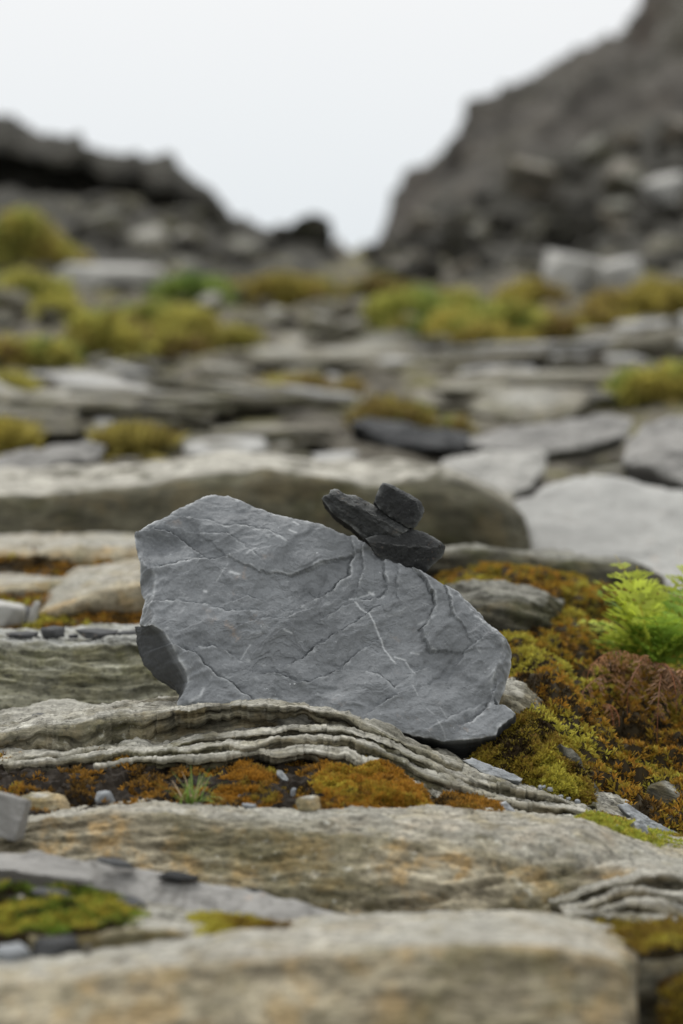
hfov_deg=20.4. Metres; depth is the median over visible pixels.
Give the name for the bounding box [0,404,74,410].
long slab
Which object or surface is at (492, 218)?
scree boulder
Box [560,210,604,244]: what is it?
scree boulder
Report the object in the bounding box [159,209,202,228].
crag boulder
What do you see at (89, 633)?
pebble
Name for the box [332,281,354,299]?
rock
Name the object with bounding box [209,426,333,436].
long slab
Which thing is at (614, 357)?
long slab
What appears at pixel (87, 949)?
pebble
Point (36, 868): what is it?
grey slab
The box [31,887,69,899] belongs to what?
pebble
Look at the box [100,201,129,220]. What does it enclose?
crag boulder
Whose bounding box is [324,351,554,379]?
long slab
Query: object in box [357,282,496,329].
moss mound
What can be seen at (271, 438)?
flat rock
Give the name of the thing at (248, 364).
flat rock
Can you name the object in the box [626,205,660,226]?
scree boulder
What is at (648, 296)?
moss mound
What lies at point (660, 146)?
scree boulder
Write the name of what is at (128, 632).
pebble
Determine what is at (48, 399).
long slab
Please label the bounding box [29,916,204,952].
tan rock
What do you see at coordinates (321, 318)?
rock
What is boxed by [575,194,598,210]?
scree boulder
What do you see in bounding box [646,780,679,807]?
rock
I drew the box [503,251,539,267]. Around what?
scree boulder
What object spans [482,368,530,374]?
flat rock
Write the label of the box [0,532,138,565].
rock ledge
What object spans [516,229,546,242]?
scree boulder
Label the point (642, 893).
furrowed rock
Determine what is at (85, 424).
flat rock
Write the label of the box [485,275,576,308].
moss mound
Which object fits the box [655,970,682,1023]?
moss patch
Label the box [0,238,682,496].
ground
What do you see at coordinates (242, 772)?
moss cushion
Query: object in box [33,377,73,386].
flat rock
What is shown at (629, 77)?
hill
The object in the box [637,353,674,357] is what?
flat rock
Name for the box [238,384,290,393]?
flat rock
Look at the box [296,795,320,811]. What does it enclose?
pebble
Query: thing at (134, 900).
pebble
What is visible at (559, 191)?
scree boulder
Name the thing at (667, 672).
dead fern
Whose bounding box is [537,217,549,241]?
scree boulder
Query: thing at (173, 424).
flat rock
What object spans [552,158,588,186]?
scree boulder
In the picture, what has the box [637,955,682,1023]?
dark rock
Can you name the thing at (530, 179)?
rock
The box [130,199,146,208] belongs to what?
crag boulder
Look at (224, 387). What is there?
flat rock
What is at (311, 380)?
moss patch
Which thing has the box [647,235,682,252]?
rock
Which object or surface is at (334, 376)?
flat rock
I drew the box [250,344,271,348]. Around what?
flat rock
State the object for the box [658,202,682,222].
scree boulder
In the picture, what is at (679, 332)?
flat rock
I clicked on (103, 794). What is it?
pebble
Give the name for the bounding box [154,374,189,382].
flat rock
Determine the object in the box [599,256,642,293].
rock
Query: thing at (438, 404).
flat rock
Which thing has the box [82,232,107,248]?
crag boulder
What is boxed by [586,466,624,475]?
flat rock
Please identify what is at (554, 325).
moss mound
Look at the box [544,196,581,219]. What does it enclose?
scree boulder
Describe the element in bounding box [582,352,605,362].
flat rock
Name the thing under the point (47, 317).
rock
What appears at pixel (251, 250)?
crag boulder
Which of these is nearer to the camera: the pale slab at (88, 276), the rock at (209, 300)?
the rock at (209, 300)
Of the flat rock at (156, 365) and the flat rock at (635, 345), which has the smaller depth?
the flat rock at (156, 365)
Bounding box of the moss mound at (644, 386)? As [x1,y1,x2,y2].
[597,355,682,408]
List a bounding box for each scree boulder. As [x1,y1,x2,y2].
[362,243,385,259]
[367,255,388,268]
[375,259,396,266]
[376,252,391,258]
[389,256,408,266]
[391,236,415,258]
[396,247,426,258]
[397,251,424,259]
[403,227,430,246]
[404,212,445,234]
[405,258,443,284]
[408,255,417,259]
[417,233,453,257]
[439,214,470,253]
[447,253,461,265]
[451,228,481,254]
[452,258,478,280]
[458,211,477,227]
[458,247,497,267]
[469,222,490,246]
[471,182,500,207]
[485,265,506,273]
[488,212,518,234]
[494,236,509,247]
[496,212,519,236]
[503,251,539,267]
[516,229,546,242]
[528,180,566,207]
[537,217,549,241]
[543,218,561,242]
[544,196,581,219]
[550,157,574,166]
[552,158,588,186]
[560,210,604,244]
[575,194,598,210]
[578,136,616,170]
[579,240,599,254]
[599,210,625,234]
[602,199,631,221]
[603,159,643,196]
[611,225,636,237]
[612,131,639,154]
[620,172,644,194]
[623,193,653,207]
[625,213,651,225]
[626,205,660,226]
[635,223,657,233]
[652,157,682,177]
[654,138,671,153]
[654,229,664,235]
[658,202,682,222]
[660,165,682,173]
[673,244,682,253]
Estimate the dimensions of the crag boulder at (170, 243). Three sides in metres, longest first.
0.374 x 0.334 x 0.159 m
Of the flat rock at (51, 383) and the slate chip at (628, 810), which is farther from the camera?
the flat rock at (51, 383)
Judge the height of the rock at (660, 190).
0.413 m
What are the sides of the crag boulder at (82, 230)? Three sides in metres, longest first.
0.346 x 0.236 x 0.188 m
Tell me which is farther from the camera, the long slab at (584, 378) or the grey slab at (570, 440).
the long slab at (584, 378)
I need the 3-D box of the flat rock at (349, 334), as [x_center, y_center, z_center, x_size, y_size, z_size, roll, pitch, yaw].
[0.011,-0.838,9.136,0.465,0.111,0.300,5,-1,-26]
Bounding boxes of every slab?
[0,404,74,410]
[0,440,105,468]
[0,850,334,920]
[2,368,44,374]
[5,395,156,411]
[28,372,45,378]
[52,263,165,288]
[60,406,235,417]
[60,409,77,411]
[65,390,204,400]
[133,390,222,395]
[134,495,515,758]
[135,393,311,412]
[143,381,349,414]
[151,395,239,406]
[162,433,243,453]
[192,433,208,439]
[194,357,389,369]
[203,414,215,419]
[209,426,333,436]
[211,349,250,358]
[224,379,337,389]
[304,397,356,408]
[308,345,437,357]
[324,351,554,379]
[325,361,516,369]
[350,417,476,458]
[391,355,433,359]
[425,351,462,354]
[426,387,501,398]
[438,341,563,352]
[438,368,623,387]
[441,449,546,500]
[466,414,633,463]
[513,474,682,594]
[518,354,647,363]
[533,340,682,354]
[577,349,682,352]
[587,334,638,340]
[590,390,623,401]
[620,331,682,339]
[621,415,682,490]
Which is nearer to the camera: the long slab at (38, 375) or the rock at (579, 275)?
the long slab at (38, 375)
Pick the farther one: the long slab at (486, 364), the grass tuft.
the long slab at (486, 364)
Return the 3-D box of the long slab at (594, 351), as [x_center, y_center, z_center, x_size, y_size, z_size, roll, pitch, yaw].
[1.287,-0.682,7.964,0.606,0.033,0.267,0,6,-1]
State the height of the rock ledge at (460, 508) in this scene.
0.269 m
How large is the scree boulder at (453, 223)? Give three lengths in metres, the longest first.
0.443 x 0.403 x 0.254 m
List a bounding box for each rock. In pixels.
[0,289,33,310]
[0,313,15,329]
[0,382,32,403]
[0,403,57,413]
[0,411,88,429]
[0,600,25,627]
[0,791,30,841]
[15,315,27,324]
[24,387,132,394]
[24,425,82,434]
[24,605,38,624]
[26,601,39,624]
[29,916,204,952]
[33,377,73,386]
[37,307,65,326]
[39,559,144,617]
[41,386,94,388]
[45,372,126,386]
[47,420,92,436]
[61,368,121,378]
[72,401,88,408]
[76,402,211,426]
[77,406,207,425]
[78,358,149,369]
[82,424,104,435]
[85,353,109,365]
[100,362,155,379]
[103,379,171,385]
[103,381,150,389]
[108,283,135,293]
[110,301,130,313]
[111,417,211,429]
[111,457,142,460]
[112,357,164,377]
[120,423,211,433]
[146,264,167,276]
[149,384,272,394]
[153,356,185,361]
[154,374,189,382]
[172,432,207,436]
[175,297,190,304]
[179,379,240,386]
[183,436,268,456]
[195,363,254,379]
[196,293,223,308]
[202,441,272,450]
[215,270,245,283]
[231,288,244,300]
[234,306,251,314]
[235,356,287,369]
[238,316,288,330]
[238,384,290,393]
[239,380,266,385]
[247,346,332,358]
[247,433,304,442]
[250,299,273,307]
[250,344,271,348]
[250,449,313,459]
[252,304,270,310]
[252,374,277,378]
[266,306,286,315]
[267,384,365,399]
[267,439,302,449]
[269,333,319,347]
[276,364,327,377]
[284,316,298,325]
[288,358,342,372]
[288,439,336,447]
[299,322,373,341]
[301,337,348,346]
[305,300,340,319]
[310,313,334,324]
[312,450,359,460]
[324,373,339,378]
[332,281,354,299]
[337,316,368,329]
[338,297,367,321]
[343,342,369,345]
[354,330,417,345]
[373,265,420,282]
[378,356,416,371]
[393,335,454,348]
[403,313,417,320]
[406,346,433,351]
[411,380,511,409]
[428,402,461,409]
[437,278,460,288]
[446,402,473,409]
[447,579,563,632]
[457,366,535,374]
[457,368,486,376]
[464,386,590,426]
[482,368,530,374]
[499,677,542,713]
[504,158,558,198]
[504,263,543,278]
[541,365,553,370]
[542,250,606,296]
[548,867,682,921]
[553,356,604,369]
[557,744,598,791]
[578,329,630,340]
[580,405,596,410]
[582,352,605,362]
[586,395,615,402]
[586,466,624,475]
[587,328,681,355]
[588,335,621,339]
[597,360,617,367]
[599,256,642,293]
[612,319,666,329]
[618,328,642,332]
[636,317,660,320]
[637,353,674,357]
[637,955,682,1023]
[641,172,682,206]
[644,347,682,359]
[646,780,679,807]
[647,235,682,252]
[654,272,682,284]
[658,117,682,144]
[658,316,682,328]
[672,266,682,276]
[674,330,682,334]
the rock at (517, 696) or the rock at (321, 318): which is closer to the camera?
the rock at (517, 696)
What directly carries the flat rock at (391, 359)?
on the ground
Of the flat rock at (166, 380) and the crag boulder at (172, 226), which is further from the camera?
the crag boulder at (172, 226)
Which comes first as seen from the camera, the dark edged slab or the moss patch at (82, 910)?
the moss patch at (82, 910)
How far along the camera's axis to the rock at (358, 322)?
9.99 m
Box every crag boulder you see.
[60,201,81,212]
[67,234,81,242]
[73,223,105,238]
[78,193,113,205]
[80,211,125,233]
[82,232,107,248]
[88,206,128,220]
[97,195,134,215]
[97,233,124,252]
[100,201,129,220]
[129,225,170,257]
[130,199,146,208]
[143,223,179,240]
[155,207,189,215]
[157,218,184,234]
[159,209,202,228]
[167,238,172,252]
[171,256,204,266]
[172,235,199,253]
[175,226,198,237]
[175,259,198,266]
[182,254,204,258]
[196,236,205,244]
[196,237,237,255]
[210,250,248,264]
[212,259,248,268]
[220,226,242,239]
[225,237,261,262]
[231,231,276,257]
[265,255,286,260]
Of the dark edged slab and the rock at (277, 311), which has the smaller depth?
the dark edged slab
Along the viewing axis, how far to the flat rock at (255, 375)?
7.08 m
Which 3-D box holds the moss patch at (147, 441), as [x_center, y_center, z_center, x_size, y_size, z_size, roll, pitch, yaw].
[-0.511,-0.148,4.743,0.304,0.186,0.262,0,6,0]
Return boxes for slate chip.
[277,770,287,781]
[463,758,521,784]
[500,801,514,811]
[617,803,678,833]
[630,819,647,833]
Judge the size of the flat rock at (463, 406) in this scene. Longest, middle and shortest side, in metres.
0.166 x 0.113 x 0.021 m
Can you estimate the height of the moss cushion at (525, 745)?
0.131 m
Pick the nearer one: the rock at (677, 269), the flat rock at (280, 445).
the flat rock at (280, 445)
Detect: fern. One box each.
[574,557,682,673]
[581,650,682,739]
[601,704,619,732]
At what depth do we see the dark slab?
4.94 m
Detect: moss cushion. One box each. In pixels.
[211,759,289,807]
[295,756,434,808]
[467,706,597,804]
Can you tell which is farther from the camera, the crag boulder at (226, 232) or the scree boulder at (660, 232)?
the crag boulder at (226, 232)
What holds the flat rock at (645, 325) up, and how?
on the ground
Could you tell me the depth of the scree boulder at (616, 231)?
16.11 m
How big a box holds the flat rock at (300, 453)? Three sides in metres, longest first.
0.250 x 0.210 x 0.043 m
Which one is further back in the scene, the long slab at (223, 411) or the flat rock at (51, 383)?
the flat rock at (51, 383)
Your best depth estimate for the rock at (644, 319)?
9.52 m
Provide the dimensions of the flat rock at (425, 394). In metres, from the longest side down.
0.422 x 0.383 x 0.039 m
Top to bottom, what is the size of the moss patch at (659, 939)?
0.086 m
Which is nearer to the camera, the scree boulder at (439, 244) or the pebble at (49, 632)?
the pebble at (49, 632)
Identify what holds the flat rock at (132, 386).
on the ground
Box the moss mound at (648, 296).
[577,272,682,317]
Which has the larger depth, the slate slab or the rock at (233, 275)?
the rock at (233, 275)
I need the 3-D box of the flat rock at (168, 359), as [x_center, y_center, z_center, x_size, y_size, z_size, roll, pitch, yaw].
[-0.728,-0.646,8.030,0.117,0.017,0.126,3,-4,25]
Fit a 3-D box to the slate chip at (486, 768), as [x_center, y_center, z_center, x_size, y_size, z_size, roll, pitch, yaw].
[0.162,0.278,2.032,0.070,0.023,0.014,4,7,32]
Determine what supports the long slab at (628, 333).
on the ground
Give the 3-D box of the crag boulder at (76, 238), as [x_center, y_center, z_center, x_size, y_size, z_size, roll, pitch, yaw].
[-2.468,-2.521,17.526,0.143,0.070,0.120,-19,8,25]
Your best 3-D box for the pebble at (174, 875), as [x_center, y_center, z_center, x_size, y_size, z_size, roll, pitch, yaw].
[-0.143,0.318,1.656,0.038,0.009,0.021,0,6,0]
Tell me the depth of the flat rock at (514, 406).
5.68 m
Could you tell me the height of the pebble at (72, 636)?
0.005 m
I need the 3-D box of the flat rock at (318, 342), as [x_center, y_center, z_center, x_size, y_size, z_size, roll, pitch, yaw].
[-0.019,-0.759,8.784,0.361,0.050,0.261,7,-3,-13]
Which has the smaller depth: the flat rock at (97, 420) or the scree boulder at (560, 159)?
the flat rock at (97, 420)
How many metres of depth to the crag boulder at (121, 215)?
18.61 m
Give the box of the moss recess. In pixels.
[0,746,434,814]
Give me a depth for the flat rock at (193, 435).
4.86 m
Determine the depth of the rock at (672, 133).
20.89 m
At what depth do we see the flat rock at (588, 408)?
5.69 m
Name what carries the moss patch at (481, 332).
on the ground
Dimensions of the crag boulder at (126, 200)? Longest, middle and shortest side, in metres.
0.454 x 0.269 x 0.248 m
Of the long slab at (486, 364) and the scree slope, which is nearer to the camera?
the long slab at (486, 364)
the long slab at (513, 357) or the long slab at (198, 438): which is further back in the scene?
the long slab at (513, 357)
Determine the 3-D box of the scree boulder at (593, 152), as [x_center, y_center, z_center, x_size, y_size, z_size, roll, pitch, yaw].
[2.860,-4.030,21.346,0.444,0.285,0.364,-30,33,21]
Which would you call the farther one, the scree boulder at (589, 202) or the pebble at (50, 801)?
the scree boulder at (589, 202)
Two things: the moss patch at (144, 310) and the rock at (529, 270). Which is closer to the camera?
the moss patch at (144, 310)
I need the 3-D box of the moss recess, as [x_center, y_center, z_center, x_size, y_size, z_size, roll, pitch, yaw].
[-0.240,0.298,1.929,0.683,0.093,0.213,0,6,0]
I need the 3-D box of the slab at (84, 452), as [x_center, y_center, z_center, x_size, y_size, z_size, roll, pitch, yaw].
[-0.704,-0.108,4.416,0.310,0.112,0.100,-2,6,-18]
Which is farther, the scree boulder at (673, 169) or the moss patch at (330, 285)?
the scree boulder at (673, 169)
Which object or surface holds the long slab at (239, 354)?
on the ground
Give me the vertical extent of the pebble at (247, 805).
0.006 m
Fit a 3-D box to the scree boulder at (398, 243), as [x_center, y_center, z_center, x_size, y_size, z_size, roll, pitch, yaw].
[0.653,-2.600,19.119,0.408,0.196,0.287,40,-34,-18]
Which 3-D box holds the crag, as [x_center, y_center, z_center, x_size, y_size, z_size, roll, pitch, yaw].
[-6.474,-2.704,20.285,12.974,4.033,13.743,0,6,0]
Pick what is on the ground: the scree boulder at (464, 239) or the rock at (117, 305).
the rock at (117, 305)
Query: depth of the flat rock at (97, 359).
7.88 m
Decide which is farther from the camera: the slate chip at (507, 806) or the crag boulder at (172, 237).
the crag boulder at (172, 237)
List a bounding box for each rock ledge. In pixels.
[0,450,530,549]
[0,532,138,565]
[0,572,65,598]
[0,623,178,709]
[0,798,682,915]
[0,894,203,921]
[0,909,638,1023]
[426,543,669,594]
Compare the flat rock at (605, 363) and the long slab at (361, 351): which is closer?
the flat rock at (605, 363)
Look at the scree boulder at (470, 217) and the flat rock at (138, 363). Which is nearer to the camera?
the flat rock at (138, 363)
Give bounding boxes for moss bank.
[0,545,141,629]
[433,560,682,833]
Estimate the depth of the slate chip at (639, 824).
1.92 m
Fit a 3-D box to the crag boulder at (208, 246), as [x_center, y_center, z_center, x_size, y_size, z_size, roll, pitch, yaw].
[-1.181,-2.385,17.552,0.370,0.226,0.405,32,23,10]
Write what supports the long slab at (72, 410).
on the ground
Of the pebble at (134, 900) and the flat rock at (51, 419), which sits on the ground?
the flat rock at (51, 419)
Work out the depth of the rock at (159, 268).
13.99 m
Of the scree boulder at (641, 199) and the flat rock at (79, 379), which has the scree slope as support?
the scree boulder at (641, 199)
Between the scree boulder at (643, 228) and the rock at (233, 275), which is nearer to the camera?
the rock at (233, 275)
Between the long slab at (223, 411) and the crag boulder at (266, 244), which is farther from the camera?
the crag boulder at (266, 244)
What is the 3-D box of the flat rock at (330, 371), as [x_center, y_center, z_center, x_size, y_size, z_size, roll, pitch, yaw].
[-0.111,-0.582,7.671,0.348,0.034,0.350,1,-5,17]
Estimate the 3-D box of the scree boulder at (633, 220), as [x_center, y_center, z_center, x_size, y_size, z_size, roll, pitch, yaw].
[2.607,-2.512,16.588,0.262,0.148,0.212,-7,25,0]
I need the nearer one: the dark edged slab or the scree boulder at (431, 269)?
the dark edged slab
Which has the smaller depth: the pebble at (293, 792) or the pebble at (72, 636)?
the pebble at (293, 792)
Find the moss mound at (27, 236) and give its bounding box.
[0,202,96,268]
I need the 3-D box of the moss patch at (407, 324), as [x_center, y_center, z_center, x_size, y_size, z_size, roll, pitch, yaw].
[0.452,-0.959,9.909,0.518,0.227,0.351,0,6,0]
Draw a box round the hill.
[376,0,682,246]
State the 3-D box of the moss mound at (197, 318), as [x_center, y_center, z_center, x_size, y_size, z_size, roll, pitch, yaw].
[-0.831,-0.775,8.681,0.643,0.397,0.533,0,6,0]
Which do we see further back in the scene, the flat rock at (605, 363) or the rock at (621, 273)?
the rock at (621, 273)
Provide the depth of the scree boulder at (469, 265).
14.82 m
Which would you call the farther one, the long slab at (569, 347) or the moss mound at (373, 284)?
the moss mound at (373, 284)
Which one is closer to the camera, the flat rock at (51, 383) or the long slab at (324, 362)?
the flat rock at (51, 383)
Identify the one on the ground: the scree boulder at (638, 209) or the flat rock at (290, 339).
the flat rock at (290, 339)
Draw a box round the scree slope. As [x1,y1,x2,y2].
[365,114,682,284]
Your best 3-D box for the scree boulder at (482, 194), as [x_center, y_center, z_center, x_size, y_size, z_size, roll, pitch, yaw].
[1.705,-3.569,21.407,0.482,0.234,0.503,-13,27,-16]
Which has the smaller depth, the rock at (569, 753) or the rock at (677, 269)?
the rock at (569, 753)
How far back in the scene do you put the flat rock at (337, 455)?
4.59 m
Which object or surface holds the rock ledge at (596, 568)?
on the ground
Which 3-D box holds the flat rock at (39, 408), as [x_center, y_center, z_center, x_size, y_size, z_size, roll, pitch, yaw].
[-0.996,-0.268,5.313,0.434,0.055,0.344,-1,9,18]
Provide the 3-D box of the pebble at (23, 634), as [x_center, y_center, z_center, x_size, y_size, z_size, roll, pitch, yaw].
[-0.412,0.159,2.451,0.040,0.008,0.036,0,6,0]
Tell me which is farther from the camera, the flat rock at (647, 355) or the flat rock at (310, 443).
the flat rock at (647, 355)
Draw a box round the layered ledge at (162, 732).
[0,696,635,819]
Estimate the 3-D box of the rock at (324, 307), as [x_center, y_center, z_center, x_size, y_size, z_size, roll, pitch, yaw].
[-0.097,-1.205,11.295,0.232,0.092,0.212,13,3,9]
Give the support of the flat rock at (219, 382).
on the ground
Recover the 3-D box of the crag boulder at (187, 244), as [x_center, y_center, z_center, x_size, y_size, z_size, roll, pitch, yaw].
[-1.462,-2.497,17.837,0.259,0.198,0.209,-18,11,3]
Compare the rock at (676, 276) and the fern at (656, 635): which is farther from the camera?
the rock at (676, 276)
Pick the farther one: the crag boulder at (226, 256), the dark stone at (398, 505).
the crag boulder at (226, 256)
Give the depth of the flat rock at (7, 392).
5.89 m
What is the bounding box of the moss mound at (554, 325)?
[418,292,595,341]
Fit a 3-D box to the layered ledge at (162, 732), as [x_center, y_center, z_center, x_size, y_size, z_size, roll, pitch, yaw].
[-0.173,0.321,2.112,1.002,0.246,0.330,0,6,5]
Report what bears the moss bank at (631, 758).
on the ground
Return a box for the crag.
[0,113,342,289]
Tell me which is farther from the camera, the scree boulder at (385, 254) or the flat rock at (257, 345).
the scree boulder at (385, 254)
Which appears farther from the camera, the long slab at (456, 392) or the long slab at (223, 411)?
the long slab at (456, 392)
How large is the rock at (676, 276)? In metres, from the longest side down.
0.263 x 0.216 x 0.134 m
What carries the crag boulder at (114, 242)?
on the crag
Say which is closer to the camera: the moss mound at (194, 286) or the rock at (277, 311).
the rock at (277, 311)
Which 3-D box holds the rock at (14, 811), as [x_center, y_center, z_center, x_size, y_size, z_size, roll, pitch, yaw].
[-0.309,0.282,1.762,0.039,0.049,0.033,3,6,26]
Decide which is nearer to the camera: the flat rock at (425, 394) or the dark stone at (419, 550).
the dark stone at (419, 550)
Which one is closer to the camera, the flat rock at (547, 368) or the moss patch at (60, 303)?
the flat rock at (547, 368)
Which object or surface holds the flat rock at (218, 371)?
on the ground
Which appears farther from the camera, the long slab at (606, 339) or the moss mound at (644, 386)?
the long slab at (606, 339)
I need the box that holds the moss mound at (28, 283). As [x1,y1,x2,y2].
[0,264,88,303]
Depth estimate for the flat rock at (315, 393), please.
6.18 m
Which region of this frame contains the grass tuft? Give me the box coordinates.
[161,765,224,804]
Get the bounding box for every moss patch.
[0,368,45,391]
[0,413,49,455]
[0,878,151,949]
[26,291,86,324]
[83,415,190,461]
[121,297,186,325]
[184,909,293,937]
[216,323,269,349]
[240,369,370,397]
[308,273,342,299]
[380,309,439,337]
[435,286,492,305]
[435,316,545,345]
[435,789,504,811]
[560,302,657,332]
[573,808,682,847]
[574,913,682,960]
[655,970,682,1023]
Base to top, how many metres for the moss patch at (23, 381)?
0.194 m
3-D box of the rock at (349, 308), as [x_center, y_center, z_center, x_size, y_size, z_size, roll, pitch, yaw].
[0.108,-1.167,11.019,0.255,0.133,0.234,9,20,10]
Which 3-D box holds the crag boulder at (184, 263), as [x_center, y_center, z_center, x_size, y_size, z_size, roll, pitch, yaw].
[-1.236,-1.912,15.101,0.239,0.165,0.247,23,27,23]
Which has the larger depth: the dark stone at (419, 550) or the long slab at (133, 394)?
the long slab at (133, 394)
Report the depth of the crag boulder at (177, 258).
15.22 m
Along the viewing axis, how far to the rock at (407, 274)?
14.54 m
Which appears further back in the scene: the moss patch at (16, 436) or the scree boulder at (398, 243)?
the scree boulder at (398, 243)
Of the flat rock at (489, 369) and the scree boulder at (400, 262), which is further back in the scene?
the scree boulder at (400, 262)
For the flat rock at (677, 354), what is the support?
on the ground
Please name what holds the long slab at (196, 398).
on the ground
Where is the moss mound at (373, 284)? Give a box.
[334,268,432,298]
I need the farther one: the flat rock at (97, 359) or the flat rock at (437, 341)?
the flat rock at (437, 341)
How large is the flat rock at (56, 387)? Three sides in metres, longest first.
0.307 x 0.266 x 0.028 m
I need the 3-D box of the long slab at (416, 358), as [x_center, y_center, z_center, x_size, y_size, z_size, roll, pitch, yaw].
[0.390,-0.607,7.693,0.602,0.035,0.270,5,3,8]
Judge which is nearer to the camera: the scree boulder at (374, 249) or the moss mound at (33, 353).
the moss mound at (33, 353)
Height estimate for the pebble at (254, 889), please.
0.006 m
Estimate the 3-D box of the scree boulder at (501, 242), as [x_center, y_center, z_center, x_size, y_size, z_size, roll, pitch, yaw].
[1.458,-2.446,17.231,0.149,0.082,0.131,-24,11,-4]
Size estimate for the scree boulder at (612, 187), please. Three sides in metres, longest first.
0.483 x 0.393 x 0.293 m
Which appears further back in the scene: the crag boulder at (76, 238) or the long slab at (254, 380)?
the crag boulder at (76, 238)
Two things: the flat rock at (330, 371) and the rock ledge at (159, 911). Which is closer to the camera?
the rock ledge at (159, 911)
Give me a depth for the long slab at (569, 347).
7.93 m
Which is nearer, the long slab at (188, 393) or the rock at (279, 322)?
the long slab at (188, 393)
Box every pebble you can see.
[0,941,31,961]
[6,631,37,638]
[21,791,70,811]
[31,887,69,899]
[31,933,81,956]
[40,626,64,638]
[68,634,77,638]
[75,628,117,638]
[83,945,91,954]
[95,790,114,805]
[96,857,135,868]
[116,630,136,635]
[117,895,147,908]
[156,870,199,881]
[242,803,256,808]
[245,887,263,891]
[290,788,295,796]
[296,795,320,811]
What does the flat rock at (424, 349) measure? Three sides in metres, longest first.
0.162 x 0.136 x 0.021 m
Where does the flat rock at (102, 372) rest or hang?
on the ground
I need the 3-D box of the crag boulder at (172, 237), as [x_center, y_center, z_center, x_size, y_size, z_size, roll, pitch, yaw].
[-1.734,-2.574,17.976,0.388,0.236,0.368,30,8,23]
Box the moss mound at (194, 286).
[140,269,239,313]
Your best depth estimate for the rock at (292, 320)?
10.38 m
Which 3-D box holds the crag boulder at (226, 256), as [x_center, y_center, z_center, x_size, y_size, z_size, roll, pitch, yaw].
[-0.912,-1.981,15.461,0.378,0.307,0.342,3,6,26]
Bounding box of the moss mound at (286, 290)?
[229,268,331,308]
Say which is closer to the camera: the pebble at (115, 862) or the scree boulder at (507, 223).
the pebble at (115, 862)
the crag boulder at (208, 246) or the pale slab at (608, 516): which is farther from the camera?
the crag boulder at (208, 246)
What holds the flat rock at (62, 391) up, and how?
on the ground
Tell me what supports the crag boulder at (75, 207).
on the crag
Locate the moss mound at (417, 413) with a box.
[336,389,481,435]
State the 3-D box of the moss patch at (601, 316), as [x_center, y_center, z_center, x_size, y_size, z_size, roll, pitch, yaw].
[1.331,-0.971,9.732,0.482,0.228,0.405,-3,6,-28]
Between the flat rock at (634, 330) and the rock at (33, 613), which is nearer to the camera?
the rock at (33, 613)
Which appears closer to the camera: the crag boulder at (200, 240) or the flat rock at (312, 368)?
the flat rock at (312, 368)
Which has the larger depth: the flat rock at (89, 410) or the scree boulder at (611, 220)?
the scree boulder at (611, 220)
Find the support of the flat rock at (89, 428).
on the ground
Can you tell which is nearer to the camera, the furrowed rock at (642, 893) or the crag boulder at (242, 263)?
the furrowed rock at (642, 893)
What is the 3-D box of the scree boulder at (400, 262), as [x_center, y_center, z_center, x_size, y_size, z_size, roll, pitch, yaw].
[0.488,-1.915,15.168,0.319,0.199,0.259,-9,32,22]
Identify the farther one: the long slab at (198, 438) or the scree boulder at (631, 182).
the scree boulder at (631, 182)
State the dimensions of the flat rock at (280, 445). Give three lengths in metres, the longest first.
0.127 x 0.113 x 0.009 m
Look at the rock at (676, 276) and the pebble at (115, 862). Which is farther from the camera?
the rock at (676, 276)
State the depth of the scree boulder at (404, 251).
17.19 m
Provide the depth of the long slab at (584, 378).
6.36 m
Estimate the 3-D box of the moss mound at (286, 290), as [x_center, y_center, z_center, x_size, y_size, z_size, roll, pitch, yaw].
[-0.446,-1.438,12.591,0.791,0.373,0.531,0,6,0]
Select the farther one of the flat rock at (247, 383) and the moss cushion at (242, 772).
the flat rock at (247, 383)
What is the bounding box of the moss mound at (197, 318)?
[144,301,226,357]
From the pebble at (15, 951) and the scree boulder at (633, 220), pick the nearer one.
the pebble at (15, 951)
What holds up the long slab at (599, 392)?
on the ground
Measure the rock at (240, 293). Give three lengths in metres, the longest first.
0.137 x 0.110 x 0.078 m
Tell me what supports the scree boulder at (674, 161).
on the scree slope
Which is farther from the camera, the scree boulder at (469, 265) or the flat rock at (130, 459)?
the scree boulder at (469, 265)
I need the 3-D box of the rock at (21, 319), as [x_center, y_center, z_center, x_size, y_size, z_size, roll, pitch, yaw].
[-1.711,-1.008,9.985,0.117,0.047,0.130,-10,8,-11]
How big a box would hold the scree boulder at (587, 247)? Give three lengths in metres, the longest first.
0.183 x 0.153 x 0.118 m
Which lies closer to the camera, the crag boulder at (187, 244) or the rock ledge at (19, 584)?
the rock ledge at (19, 584)
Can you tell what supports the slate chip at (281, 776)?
on the moss recess
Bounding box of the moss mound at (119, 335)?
[58,304,212,365]
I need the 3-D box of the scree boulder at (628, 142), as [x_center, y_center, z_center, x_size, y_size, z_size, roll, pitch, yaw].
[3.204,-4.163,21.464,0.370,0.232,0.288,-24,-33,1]
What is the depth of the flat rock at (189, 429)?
4.93 m
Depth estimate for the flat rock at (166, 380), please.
6.29 m
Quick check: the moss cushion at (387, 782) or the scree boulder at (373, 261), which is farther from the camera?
the scree boulder at (373, 261)
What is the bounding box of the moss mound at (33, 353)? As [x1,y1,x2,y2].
[0,331,87,370]
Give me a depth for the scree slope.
19.83 m
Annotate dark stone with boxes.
[322,489,409,541]
[364,529,444,572]
[373,483,423,528]
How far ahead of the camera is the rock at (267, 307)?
11.03 m
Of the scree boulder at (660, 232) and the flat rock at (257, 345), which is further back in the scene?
the scree boulder at (660, 232)
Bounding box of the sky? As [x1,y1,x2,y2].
[0,0,639,251]
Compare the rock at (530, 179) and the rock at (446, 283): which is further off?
the rock at (530, 179)
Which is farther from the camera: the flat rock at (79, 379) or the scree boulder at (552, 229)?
the scree boulder at (552, 229)
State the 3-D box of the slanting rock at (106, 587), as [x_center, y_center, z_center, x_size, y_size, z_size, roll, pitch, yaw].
[-0.381,0.174,2.877,0.207,0.212,0.267,-1,6,-6]
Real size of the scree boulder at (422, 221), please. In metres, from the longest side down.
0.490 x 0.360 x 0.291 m

